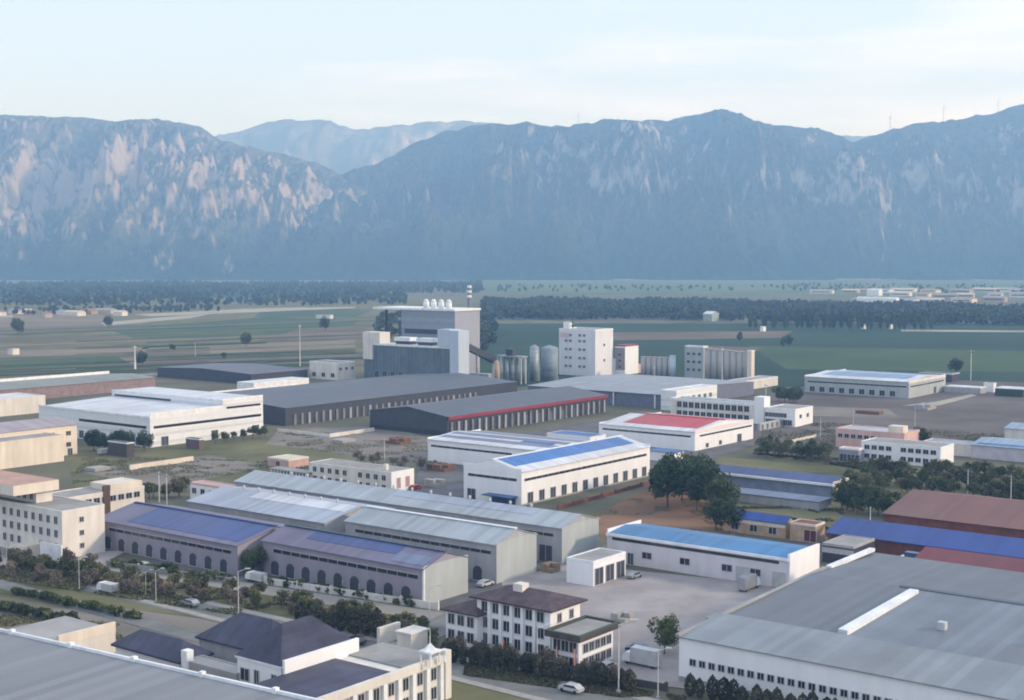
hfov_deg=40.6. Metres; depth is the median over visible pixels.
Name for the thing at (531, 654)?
bare tree
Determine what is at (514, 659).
conifer
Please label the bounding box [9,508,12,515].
window
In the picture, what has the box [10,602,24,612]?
shrub
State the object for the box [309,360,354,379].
block
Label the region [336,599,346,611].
broadleaf tree
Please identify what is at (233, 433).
broadleaf tree
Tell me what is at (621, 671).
conifer
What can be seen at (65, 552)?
bare tree
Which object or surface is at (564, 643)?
window
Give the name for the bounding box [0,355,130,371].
field
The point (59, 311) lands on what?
farmhouse
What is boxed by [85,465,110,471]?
goods stack
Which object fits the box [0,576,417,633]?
field
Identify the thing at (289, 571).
window
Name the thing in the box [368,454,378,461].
bare tree
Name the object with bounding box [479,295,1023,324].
woods
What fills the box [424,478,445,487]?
goods stack
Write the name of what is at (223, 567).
window
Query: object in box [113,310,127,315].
farmhouse
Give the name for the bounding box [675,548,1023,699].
huge hall
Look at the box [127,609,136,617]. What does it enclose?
shrub
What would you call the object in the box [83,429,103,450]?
broadleaf tree
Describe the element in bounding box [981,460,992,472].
broadleaf tree
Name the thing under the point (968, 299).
village house
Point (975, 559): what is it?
long shed
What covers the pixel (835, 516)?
field
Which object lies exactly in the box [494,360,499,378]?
silo
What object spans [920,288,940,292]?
village house
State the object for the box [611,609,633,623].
goods stack
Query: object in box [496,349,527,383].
silo deck
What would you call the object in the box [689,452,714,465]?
broadleaf tree
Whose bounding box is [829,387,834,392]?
window
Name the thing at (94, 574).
bare tree
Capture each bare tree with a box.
[4,547,19,557]
[4,565,16,577]
[6,560,17,571]
[20,547,33,561]
[31,570,41,579]
[33,563,45,572]
[37,569,49,579]
[46,569,55,578]
[49,570,64,583]
[59,547,77,560]
[76,569,87,579]
[81,573,92,586]
[82,552,98,560]
[85,553,94,567]
[87,568,100,583]
[117,581,130,592]
[130,580,142,591]
[149,579,164,593]
[150,577,163,593]
[159,582,178,595]
[168,477,178,482]
[172,486,184,496]
[185,585,199,597]
[196,588,211,598]
[220,583,231,600]
[221,590,232,601]
[229,589,247,607]
[239,586,248,600]
[286,601,295,613]
[307,598,324,610]
[352,450,362,460]
[357,454,367,461]
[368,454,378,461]
[374,451,380,462]
[397,461,404,466]
[399,619,411,627]
[401,456,408,466]
[415,458,426,469]
[447,633,466,651]
[454,640,466,652]
[470,640,479,655]
[480,643,494,654]
[506,643,521,659]
[525,652,535,659]
[542,645,555,659]
[555,656,569,666]
[583,660,598,671]
[604,664,617,674]
[804,452,814,460]
[822,455,832,461]
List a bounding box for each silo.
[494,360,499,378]
[499,357,503,378]
[504,357,508,379]
[510,357,514,380]
[516,358,520,382]
[522,358,524,382]
[530,345,538,380]
[541,345,557,380]
[641,356,645,374]
[646,356,651,374]
[652,357,656,375]
[657,357,662,375]
[662,357,667,375]
[669,355,675,376]
[705,348,711,378]
[711,348,717,378]
[717,349,724,379]
[724,350,730,379]
[730,350,736,379]
[736,351,743,378]
[743,352,746,377]
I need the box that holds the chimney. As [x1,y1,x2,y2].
[467,285,471,307]
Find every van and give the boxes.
[96,581,118,592]
[97,448,107,454]
[245,570,266,582]
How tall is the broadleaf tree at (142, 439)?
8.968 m
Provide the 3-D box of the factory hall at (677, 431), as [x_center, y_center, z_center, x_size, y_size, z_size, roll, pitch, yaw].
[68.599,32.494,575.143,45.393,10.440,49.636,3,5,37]
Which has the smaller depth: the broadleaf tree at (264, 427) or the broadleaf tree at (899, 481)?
the broadleaf tree at (899, 481)
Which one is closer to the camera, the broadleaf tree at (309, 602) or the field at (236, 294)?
the broadleaf tree at (309, 602)
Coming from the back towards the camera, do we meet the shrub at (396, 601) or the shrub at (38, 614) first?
the shrub at (396, 601)
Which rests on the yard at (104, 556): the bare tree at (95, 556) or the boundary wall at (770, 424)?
the bare tree at (95, 556)
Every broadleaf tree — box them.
[7,552,22,564]
[10,318,24,334]
[18,556,30,568]
[27,556,45,568]
[37,554,51,565]
[46,560,56,568]
[55,556,70,574]
[56,564,67,577]
[58,558,75,576]
[71,559,88,571]
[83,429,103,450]
[88,561,99,573]
[88,561,104,570]
[96,433,107,447]
[101,566,110,576]
[102,571,118,579]
[103,316,112,324]
[107,428,126,442]
[118,430,135,442]
[119,565,142,579]
[136,350,147,363]
[136,429,154,450]
[140,572,152,584]
[142,482,152,498]
[147,482,157,497]
[149,573,158,580]
[160,483,170,498]
[166,573,182,586]
[171,480,188,496]
[182,477,191,490]
[183,575,192,589]
[184,574,195,582]
[193,576,208,588]
[211,432,219,443]
[219,431,228,439]
[222,579,232,588]
[230,431,237,439]
[231,577,239,590]
[240,332,251,346]
[240,429,247,437]
[241,544,267,571]
[246,425,257,438]
[247,586,260,597]
[250,582,267,592]
[250,591,262,610]
[255,428,265,437]
[261,425,267,433]
[273,589,291,607]
[291,589,301,605]
[296,595,309,611]
[298,588,313,601]
[303,598,319,611]
[319,316,329,330]
[327,604,340,613]
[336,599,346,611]
[342,599,360,611]
[343,604,356,615]
[357,601,375,614]
[389,613,402,625]
[399,610,416,621]
[416,615,429,627]
[647,613,679,653]
[648,452,686,506]
[657,453,685,467]
[666,461,689,500]
[672,458,721,510]
[676,452,709,471]
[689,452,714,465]
[702,496,729,528]
[703,475,740,507]
[705,462,730,490]
[718,498,745,530]
[754,446,763,453]
[755,436,769,446]
[759,441,768,452]
[761,444,770,457]
[768,441,778,455]
[771,385,783,400]
[774,445,785,457]
[777,441,790,448]
[778,386,788,401]
[784,439,793,444]
[787,385,800,402]
[789,387,803,402]
[790,444,802,459]
[805,444,814,461]
[808,438,816,445]
[815,444,822,460]
[821,452,829,464]
[822,445,831,452]
[830,488,841,506]
[832,478,857,509]
[839,487,859,511]
[843,468,854,476]
[844,482,860,509]
[845,457,859,471]
[847,472,857,481]
[849,491,865,512]
[856,472,870,485]
[856,472,873,484]
[860,462,877,472]
[860,481,876,512]
[862,483,888,515]
[864,456,880,469]
[869,470,878,478]
[874,459,887,469]
[874,472,885,487]
[875,475,891,486]
[876,496,895,512]
[879,456,889,466]
[881,469,892,485]
[885,460,897,471]
[891,491,902,500]
[892,470,905,479]
[893,477,903,488]
[894,458,910,468]
[900,480,913,491]
[903,466,913,472]
[903,474,918,489]
[913,426,931,440]
[914,479,923,489]
[916,469,935,489]
[921,466,931,473]
[923,462,932,469]
[925,475,935,490]
[926,476,939,490]
[928,458,939,476]
[935,476,949,491]
[938,459,953,469]
[938,464,948,472]
[938,470,954,479]
[941,481,954,492]
[947,357,963,371]
[947,468,959,480]
[949,479,962,492]
[957,466,966,471]
[959,470,973,484]
[965,482,980,494]
[970,477,984,486]
[972,461,983,475]
[974,487,988,495]
[979,472,993,483]
[980,481,991,496]
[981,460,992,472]
[985,465,997,475]
[987,478,1005,494]
[991,489,1007,497]
[995,465,1006,480]
[999,482,1015,498]
[1001,474,1017,486]
[1004,463,1015,474]
[1011,469,1023,480]
[1012,480,1023,499]
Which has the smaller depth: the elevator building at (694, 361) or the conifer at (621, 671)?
the conifer at (621, 671)
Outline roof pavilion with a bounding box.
[418,643,445,666]
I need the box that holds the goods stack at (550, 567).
[541,561,560,572]
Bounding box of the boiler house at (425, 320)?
[373,299,480,372]
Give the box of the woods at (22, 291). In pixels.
[0,279,482,306]
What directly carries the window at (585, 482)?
in the factory hall at (527, 478)
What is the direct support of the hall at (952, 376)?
on the field at (522, 338)
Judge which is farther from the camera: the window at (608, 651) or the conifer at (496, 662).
the window at (608, 651)
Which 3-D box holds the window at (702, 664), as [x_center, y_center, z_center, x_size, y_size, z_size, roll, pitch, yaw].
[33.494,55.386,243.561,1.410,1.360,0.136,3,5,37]
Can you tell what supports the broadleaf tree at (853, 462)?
on the field at (791, 464)
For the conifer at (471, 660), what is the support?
on the ground at (58, 470)
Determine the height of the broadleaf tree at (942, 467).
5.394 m
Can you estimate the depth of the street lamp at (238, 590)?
292.20 m
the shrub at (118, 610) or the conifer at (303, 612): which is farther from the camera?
the shrub at (118, 610)
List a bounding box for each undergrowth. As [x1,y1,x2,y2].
[0,562,438,646]
[0,613,122,638]
[72,456,377,482]
[280,432,433,462]
[463,661,686,699]
[594,495,728,534]
[720,505,843,536]
[753,452,1023,499]
[761,422,1003,442]
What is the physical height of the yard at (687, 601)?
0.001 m
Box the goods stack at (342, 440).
[331,438,355,442]
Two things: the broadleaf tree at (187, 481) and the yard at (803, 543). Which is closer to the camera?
the yard at (803, 543)
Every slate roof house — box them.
[111,629,213,667]
[235,615,358,683]
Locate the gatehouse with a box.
[839,446,863,462]
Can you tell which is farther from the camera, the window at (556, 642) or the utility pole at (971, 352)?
the utility pole at (971, 352)
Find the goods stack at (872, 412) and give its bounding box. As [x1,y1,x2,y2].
[855,409,883,414]
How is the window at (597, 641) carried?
in the villa wing at (588, 637)
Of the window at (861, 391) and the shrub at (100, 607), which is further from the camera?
the window at (861, 391)
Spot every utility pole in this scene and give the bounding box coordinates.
[156,472,160,501]
[165,474,167,504]
[969,350,973,379]
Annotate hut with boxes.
[7,348,18,354]
[107,440,133,457]
[186,437,203,448]
[267,454,308,467]
[316,314,332,318]
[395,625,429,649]
[703,311,718,320]
[760,326,765,330]
[983,382,995,391]
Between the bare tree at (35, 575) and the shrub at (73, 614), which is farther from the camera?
the bare tree at (35, 575)
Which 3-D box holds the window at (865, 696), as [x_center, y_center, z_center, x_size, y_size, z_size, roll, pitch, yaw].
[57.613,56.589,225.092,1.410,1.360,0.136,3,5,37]
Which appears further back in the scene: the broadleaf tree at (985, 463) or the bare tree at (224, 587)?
the broadleaf tree at (985, 463)
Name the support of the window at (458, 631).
in the villa wing at (464, 618)
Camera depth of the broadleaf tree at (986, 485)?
431.42 m
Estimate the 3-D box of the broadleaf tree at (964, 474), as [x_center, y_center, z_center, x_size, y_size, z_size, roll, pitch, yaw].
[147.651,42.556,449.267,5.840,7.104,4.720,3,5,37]
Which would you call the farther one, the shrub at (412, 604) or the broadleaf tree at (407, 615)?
the shrub at (412, 604)
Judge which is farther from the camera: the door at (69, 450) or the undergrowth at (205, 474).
the door at (69, 450)
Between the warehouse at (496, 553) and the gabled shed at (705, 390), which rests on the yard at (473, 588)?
the warehouse at (496, 553)
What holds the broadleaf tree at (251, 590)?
on the field at (276, 610)
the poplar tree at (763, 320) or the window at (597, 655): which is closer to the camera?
the window at (597, 655)
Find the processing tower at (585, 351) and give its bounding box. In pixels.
[559,317,615,375]
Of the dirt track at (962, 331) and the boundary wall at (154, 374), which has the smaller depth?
the boundary wall at (154, 374)
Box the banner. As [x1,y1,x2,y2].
[574,649,575,664]
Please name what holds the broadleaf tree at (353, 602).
on the field at (276, 610)
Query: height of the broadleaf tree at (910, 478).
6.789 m
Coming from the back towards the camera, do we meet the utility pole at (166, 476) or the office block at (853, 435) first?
the office block at (853, 435)
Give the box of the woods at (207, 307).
[4,303,793,345]
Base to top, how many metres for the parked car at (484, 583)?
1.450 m
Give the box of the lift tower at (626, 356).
[614,344,640,373]
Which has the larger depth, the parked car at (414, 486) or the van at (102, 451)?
the van at (102, 451)
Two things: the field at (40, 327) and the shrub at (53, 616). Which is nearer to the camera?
the shrub at (53, 616)
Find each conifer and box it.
[294,602,307,619]
[308,605,317,617]
[315,608,326,623]
[325,608,335,628]
[334,607,345,630]
[343,608,356,632]
[348,607,360,634]
[358,607,370,635]
[368,607,385,637]
[440,637,452,648]
[448,640,458,662]
[457,644,467,663]
[467,646,479,664]
[474,640,489,665]
[483,649,493,666]
[490,643,504,667]
[501,643,512,668]
[509,655,518,671]
[519,652,530,671]
[524,656,533,673]
[532,652,544,676]
[543,657,555,677]
[552,658,563,678]
[560,662,571,680]
[572,663,582,682]
[576,665,588,684]
[587,661,599,684]
[594,662,608,685]
[605,669,615,686]
[616,667,624,688]
[621,668,637,691]
[684,672,695,696]
[694,677,705,698]
[706,674,717,699]
[714,676,731,699]
[725,678,741,699]
[735,685,749,699]
[750,684,761,699]
[759,689,770,699]
[769,686,784,699]
[785,692,796,699]
[797,692,806,699]
[807,690,817,699]
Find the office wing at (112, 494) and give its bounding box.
[52,477,144,513]
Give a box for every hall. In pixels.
[0,371,155,398]
[0,392,45,416]
[0,432,63,468]
[0,628,322,699]
[39,387,262,447]
[427,429,585,464]
[463,435,650,505]
[526,374,753,408]
[599,412,752,450]
[606,520,819,586]
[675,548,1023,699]
[731,375,777,388]
[804,369,945,398]
[919,371,959,381]
[924,438,973,456]
[944,384,985,393]
[995,386,1023,396]
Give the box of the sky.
[0,0,1023,135]
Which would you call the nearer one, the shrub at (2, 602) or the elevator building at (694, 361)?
the shrub at (2, 602)
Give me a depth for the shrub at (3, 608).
295.00 m
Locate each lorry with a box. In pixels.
[622,645,661,668]
[737,573,759,591]
[901,551,919,557]
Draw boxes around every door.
[67,448,72,454]
[79,430,83,437]
[161,436,168,445]
[492,497,515,504]
[539,543,552,561]
[595,566,603,585]
[605,563,613,581]
[616,559,624,578]
[627,552,633,564]
[735,566,747,580]
[737,433,741,441]
[772,571,784,586]
[804,529,816,542]
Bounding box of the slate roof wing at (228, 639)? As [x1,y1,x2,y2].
[195,612,280,663]
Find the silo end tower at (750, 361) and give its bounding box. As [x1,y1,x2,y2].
[747,350,754,376]
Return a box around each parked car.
[180,598,199,606]
[349,635,366,644]
[409,484,421,489]
[476,579,493,587]
[558,682,584,693]
[591,658,603,663]
[599,660,617,669]
[625,642,648,649]
[626,571,642,578]
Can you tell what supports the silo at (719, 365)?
on the field at (522, 338)
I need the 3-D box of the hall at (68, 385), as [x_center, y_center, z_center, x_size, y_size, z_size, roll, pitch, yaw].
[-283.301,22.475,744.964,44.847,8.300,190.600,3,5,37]
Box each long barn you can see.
[857,296,898,302]
[867,289,882,295]
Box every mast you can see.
[133,346,135,368]
[299,324,300,366]
[721,347,722,379]
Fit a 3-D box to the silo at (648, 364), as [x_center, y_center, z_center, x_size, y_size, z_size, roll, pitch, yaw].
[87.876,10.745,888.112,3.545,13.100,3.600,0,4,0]
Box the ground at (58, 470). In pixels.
[0,278,1023,699]
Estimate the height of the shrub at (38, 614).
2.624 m
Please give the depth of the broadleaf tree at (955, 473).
453.29 m
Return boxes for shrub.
[0,600,6,609]
[1,601,10,610]
[5,600,15,612]
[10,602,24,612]
[12,587,22,594]
[16,603,23,613]
[20,589,27,595]
[21,604,33,615]
[25,589,33,596]
[29,589,38,596]
[29,607,39,615]
[34,607,45,616]
[38,590,48,599]
[42,610,53,619]
[43,591,52,600]
[48,593,57,600]
[51,611,58,618]
[52,595,62,602]
[55,610,65,617]
[61,595,71,603]
[64,598,72,606]
[65,610,80,619]
[69,598,79,606]
[82,600,89,607]
[88,600,96,609]
[92,601,99,609]
[96,603,105,611]
[106,604,115,613]
[109,558,120,567]
[112,605,124,616]
[117,560,128,567]
[122,610,128,617]
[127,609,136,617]
[128,558,137,564]
[131,610,142,618]
[158,562,172,569]
[167,564,179,573]
[186,570,197,575]
[195,569,205,576]
[202,569,213,578]
[210,569,219,579]
[218,572,230,579]
[267,575,275,584]
[282,579,292,587]
[298,578,308,586]
[315,582,329,590]
[333,584,345,594]
[355,589,364,596]
[392,598,399,603]
[402,595,412,605]
[407,600,415,606]
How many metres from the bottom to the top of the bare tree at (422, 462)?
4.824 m
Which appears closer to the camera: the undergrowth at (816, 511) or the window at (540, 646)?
the window at (540, 646)
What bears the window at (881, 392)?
in the factory hall at (879, 384)
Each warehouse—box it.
[105,501,284,574]
[186,485,395,532]
[234,470,599,563]
[260,524,469,601]
[343,505,537,583]
[970,437,1023,461]
[1004,422,1023,438]
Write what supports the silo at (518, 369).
on the field at (522, 338)
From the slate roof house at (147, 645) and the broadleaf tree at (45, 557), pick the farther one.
the broadleaf tree at (45, 557)
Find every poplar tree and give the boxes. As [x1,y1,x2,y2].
[748,311,752,328]
[761,313,766,325]
[773,313,776,328]
[785,314,788,327]
[794,309,799,326]
[800,313,803,327]
[805,313,809,329]
[808,313,813,329]
[814,311,818,329]
[823,311,826,327]
[827,313,832,327]
[831,312,835,329]
[839,311,843,329]
[848,312,852,329]
[856,314,859,327]
[859,309,864,327]
[865,315,868,328]
[869,313,873,328]
[878,315,881,328]
[885,312,890,328]
[892,314,896,330]
[897,316,901,330]
[901,311,906,328]
[912,309,917,327]
[919,315,923,328]
[922,312,926,330]
[928,313,933,328]
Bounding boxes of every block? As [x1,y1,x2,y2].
[0,416,77,455]
[0,470,104,561]
[190,480,235,498]
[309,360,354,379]
[309,458,413,489]
[469,581,587,657]
[671,396,769,423]
[765,404,812,426]
[822,534,874,562]
[836,424,919,446]
[861,437,953,465]
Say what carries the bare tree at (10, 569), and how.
on the field at (276, 610)
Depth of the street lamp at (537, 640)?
248.90 m
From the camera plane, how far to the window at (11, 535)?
358.71 m
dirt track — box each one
[102,314,208,325]
[135,307,354,315]
[901,330,1023,331]
[901,394,976,405]
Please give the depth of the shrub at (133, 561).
336.43 m
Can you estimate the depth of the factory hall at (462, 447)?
506.61 m
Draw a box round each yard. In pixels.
[0,551,123,571]
[118,559,543,607]
[414,464,474,499]
[502,565,776,694]
[517,418,758,469]
[787,535,897,561]
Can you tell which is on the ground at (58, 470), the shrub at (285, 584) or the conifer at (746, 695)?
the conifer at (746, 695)
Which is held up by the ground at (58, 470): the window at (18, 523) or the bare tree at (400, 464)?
the bare tree at (400, 464)
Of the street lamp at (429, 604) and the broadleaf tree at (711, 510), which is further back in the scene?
the broadleaf tree at (711, 510)
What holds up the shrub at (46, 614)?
on the field at (190, 623)
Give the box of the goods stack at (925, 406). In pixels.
[914,403,935,410]
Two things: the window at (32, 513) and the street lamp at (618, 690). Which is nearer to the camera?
the street lamp at (618, 690)
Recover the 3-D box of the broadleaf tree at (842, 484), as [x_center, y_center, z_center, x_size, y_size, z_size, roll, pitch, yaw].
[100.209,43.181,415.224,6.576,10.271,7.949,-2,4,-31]
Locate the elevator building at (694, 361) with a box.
[685,345,707,378]
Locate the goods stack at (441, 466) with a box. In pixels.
[427,462,455,471]
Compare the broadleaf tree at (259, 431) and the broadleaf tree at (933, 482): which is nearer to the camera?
the broadleaf tree at (933, 482)
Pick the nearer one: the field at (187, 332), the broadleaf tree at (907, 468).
the broadleaf tree at (907, 468)
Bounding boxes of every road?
[0,546,444,619]
[0,579,200,642]
[1,553,638,699]
[364,545,606,647]
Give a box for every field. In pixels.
[0,283,367,297]
[0,298,537,351]
[0,313,104,326]
[0,317,373,331]
[0,320,354,333]
[0,320,373,334]
[0,325,146,332]
[0,326,354,339]
[0,332,361,345]
[0,335,131,342]
[0,342,208,349]
[0,347,145,356]
[0,352,208,360]
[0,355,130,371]
[0,355,362,369]
[0,362,265,372]
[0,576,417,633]
[0,609,218,653]
[5,363,308,374]
[7,353,345,365]
[17,325,372,338]
[65,437,366,489]
[70,455,263,486]
[76,336,208,341]
[76,338,358,348]
[76,343,354,354]
[76,357,362,368]
[86,332,261,338]
[109,364,308,372]
[114,317,354,337]
[141,340,354,355]
[146,328,208,330]
[146,334,362,342]
[146,342,265,347]
[146,347,208,350]
[146,350,208,353]
[146,360,202,362]
[147,349,354,356]
[147,351,345,358]
[254,309,373,316]
[256,326,364,341]
[267,426,432,463]
[444,680,668,699]
[446,281,1023,296]
[480,323,1023,386]
[593,485,734,537]
[613,331,791,339]
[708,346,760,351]
[717,457,842,523]
[749,408,1023,444]
[750,346,1023,371]
[765,455,1014,510]
[770,381,1023,410]
[813,407,899,417]
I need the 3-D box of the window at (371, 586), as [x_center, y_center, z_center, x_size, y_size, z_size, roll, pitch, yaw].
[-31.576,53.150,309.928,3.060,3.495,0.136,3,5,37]
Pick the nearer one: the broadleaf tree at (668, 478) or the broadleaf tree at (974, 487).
the broadleaf tree at (668, 478)
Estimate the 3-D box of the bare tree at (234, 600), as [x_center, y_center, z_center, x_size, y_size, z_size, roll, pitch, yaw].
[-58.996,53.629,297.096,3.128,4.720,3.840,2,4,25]
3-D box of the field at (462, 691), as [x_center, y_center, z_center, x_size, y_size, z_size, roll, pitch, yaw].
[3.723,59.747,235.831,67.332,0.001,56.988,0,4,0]
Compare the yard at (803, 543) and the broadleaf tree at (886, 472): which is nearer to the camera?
the yard at (803, 543)
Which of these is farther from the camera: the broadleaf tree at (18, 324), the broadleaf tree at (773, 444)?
the broadleaf tree at (18, 324)
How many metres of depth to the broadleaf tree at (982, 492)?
431.69 m
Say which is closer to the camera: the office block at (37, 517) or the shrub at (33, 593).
the shrub at (33, 593)
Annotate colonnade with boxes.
[268,466,311,476]
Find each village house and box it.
[810,289,834,293]
[841,289,859,292]
[856,288,866,291]
[869,288,893,292]
[890,291,912,295]
[892,288,917,292]
[899,298,919,300]
[911,297,943,301]
[915,292,932,296]
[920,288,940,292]
[931,293,956,297]
[949,289,972,292]
[950,297,976,302]
[957,293,974,296]
[972,287,998,291]
[982,296,1007,301]
[988,292,1002,295]
[997,287,1016,291]
[1009,288,1023,292]
[1009,292,1023,297]
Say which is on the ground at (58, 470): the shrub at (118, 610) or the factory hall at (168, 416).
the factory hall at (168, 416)
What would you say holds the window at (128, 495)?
in the office wing at (112, 494)
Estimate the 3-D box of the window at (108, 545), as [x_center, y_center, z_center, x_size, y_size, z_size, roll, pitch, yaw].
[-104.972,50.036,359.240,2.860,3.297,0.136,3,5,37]
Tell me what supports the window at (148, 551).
in the warehouse at (210, 540)
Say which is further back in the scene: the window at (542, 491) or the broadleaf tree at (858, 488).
the window at (542, 491)
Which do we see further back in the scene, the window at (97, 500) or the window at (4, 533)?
the window at (97, 500)
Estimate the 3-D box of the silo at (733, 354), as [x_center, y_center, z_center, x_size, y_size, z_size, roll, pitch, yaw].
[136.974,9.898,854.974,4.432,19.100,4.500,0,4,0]
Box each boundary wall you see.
[106,559,235,581]
[129,456,192,469]
[140,373,156,375]
[264,576,438,609]
[277,428,373,436]
[467,649,667,691]
[557,481,649,509]
[758,419,782,430]
[792,434,815,441]
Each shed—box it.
[156,363,308,382]
[212,373,517,425]
[237,377,308,388]
[370,386,607,434]
[469,372,491,377]
[547,430,605,440]
[650,448,684,460]
[661,384,716,409]
[718,464,848,497]
[721,510,794,538]
[724,487,831,510]
[790,519,824,542]
[825,517,1023,558]
[882,489,1023,538]
[915,546,1023,572]
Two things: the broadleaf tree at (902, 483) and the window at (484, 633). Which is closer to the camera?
the window at (484, 633)
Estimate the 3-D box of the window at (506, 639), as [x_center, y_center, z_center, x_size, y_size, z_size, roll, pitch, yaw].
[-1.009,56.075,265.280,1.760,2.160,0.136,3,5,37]
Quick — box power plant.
[362,329,509,377]
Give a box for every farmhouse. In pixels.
[0,310,6,315]
[8,308,23,313]
[42,311,52,317]
[56,309,65,314]
[63,310,85,315]
[83,308,97,313]
[95,308,116,313]
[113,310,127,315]
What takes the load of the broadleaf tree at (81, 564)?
on the field at (276, 610)
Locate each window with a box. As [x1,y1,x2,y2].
[2,506,5,514]
[3,532,6,539]
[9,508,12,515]
[10,521,13,528]
[10,533,13,541]
[17,522,20,530]
[17,535,20,542]
[24,510,27,518]
[24,523,27,531]
[31,512,34,519]
[39,513,42,521]
[39,526,42,534]
[46,514,49,522]
[46,528,50,536]
[54,516,57,524]
[54,529,57,537]
[80,542,84,548]
[93,497,99,502]
[105,536,111,549]
[110,495,115,501]
[118,493,123,499]
[118,539,124,551]
[126,492,131,498]
[131,542,138,554]
[134,491,139,497]
[145,544,152,557]
[160,547,166,560]
[174,550,181,563]
[189,553,196,566]
[204,556,211,569]
[219,559,227,572]
[240,667,249,681]
[254,669,258,683]
[270,561,279,575]
[285,564,294,579]
[301,567,310,582]
[317,570,326,584]
[333,573,342,587]
[349,576,358,590]
[357,692,364,699]
[366,579,375,592]
[373,687,379,699]
[383,583,393,595]
[388,682,394,697]
[397,477,400,488]
[400,586,410,597]
[402,676,408,691]
[406,476,409,486]
[417,671,422,686]
[417,691,422,699]
[431,667,436,681]
[431,686,436,699]
[448,612,454,624]
[448,628,454,638]
[457,614,464,626]
[457,630,464,639]
[467,488,475,499]
[467,616,473,628]
[467,632,473,643]
[472,566,482,580]
[481,600,486,611]
[483,616,486,627]
[483,632,486,642]
[492,602,497,613]
[492,618,497,629]
[492,634,497,644]
[503,604,508,616]
[503,620,508,631]
[503,636,508,645]
[514,606,519,618]
[514,622,519,634]
[514,638,519,650]
[525,608,531,620]
[525,625,531,636]
[525,641,531,652]
[527,491,532,502]
[536,611,543,622]
[536,627,543,639]
[536,643,543,653]
[539,489,544,500]
[550,486,555,497]
[553,638,560,650]
[557,612,561,622]
[561,484,566,494]
[561,639,568,652]
[569,608,573,618]
[569,641,576,653]
[569,657,576,665]
[572,481,577,492]
[583,479,587,490]
[583,642,587,653]
[589,640,593,651]
[593,477,597,487]
[594,638,599,649]
[594,652,599,658]
[600,636,605,646]
[600,649,605,659]
[603,475,607,485]
[606,633,611,644]
[606,647,611,658]
[613,472,617,483]
[623,470,627,480]
[632,468,636,478]
[642,466,646,476]
[642,551,651,559]
[677,401,681,406]
[679,557,689,565]
[683,401,687,407]
[689,402,693,407]
[689,658,695,666]
[695,402,699,408]
[698,660,705,668]
[701,403,705,408]
[707,403,711,409]
[708,662,714,670]
[713,404,717,409]
[718,664,724,672]
[719,404,723,410]
[721,563,731,571]
[725,405,729,410]
[727,666,734,674]
[731,405,736,410]
[731,414,736,418]
[731,522,738,529]
[737,668,744,676]
[738,405,742,411]
[744,406,748,411]
[747,670,754,678]
[749,524,757,532]
[750,568,760,576]
[757,672,764,680]
[767,674,774,682]
[768,526,776,534]
[777,676,784,684]
[787,678,794,686]
[797,680,805,688]
[808,682,815,691]
[818,684,826,693]
[819,386,824,391]
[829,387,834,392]
[829,686,836,695]
[839,453,847,461]
[840,688,847,697]
[849,388,853,393]
[851,454,859,462]
[851,691,858,699]
[859,389,864,394]
[862,693,869,699]
[864,453,869,457]
[869,389,874,394]
[871,445,876,449]
[873,695,881,699]
[879,390,884,395]
[908,448,913,452]
[930,450,935,454]
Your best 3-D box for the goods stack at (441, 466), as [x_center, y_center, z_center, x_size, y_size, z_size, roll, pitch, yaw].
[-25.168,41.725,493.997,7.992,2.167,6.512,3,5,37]
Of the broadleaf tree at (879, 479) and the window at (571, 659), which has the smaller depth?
the window at (571, 659)
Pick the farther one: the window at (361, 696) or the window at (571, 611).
the window at (571, 611)
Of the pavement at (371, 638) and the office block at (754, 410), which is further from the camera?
the office block at (754, 410)
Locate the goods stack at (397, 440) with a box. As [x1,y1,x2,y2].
[385,436,410,444]
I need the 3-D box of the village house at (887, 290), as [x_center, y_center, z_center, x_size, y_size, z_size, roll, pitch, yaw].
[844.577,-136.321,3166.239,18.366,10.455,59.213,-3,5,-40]
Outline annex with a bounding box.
[566,547,625,586]
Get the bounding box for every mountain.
[0,114,476,279]
[214,119,871,174]
[215,104,1023,279]
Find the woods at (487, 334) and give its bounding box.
[372,310,503,350]
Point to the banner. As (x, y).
(574, 656)
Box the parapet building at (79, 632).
[8,616,115,652]
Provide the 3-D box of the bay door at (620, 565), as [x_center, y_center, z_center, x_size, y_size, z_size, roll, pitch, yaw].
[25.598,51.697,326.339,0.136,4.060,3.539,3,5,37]
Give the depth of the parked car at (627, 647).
264.74 m
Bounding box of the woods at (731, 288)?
[481,282,1023,292]
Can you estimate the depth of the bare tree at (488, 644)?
258.81 m
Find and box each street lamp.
[238,568,249,612]
[429,585,441,632]
[537,624,550,672]
[616,619,638,693]
[656,647,671,698]
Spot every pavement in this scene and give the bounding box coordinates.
[0,555,659,699]
[52,579,548,699]
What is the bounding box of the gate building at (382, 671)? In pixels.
[255,642,450,699]
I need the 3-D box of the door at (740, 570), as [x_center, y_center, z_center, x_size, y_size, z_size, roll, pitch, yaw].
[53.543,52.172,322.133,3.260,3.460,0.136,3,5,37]
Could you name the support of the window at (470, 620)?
in the villa wing at (464, 618)
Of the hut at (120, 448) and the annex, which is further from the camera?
the hut at (120, 448)
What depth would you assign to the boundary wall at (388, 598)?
307.61 m
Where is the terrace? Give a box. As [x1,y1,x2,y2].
[181,648,239,680]
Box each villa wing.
[439,598,486,646]
[544,615,619,665]
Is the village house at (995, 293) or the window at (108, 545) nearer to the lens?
the window at (108, 545)
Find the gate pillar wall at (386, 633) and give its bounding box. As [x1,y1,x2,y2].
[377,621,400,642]
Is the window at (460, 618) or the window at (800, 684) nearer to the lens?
the window at (800, 684)
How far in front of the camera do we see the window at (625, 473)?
468.08 m

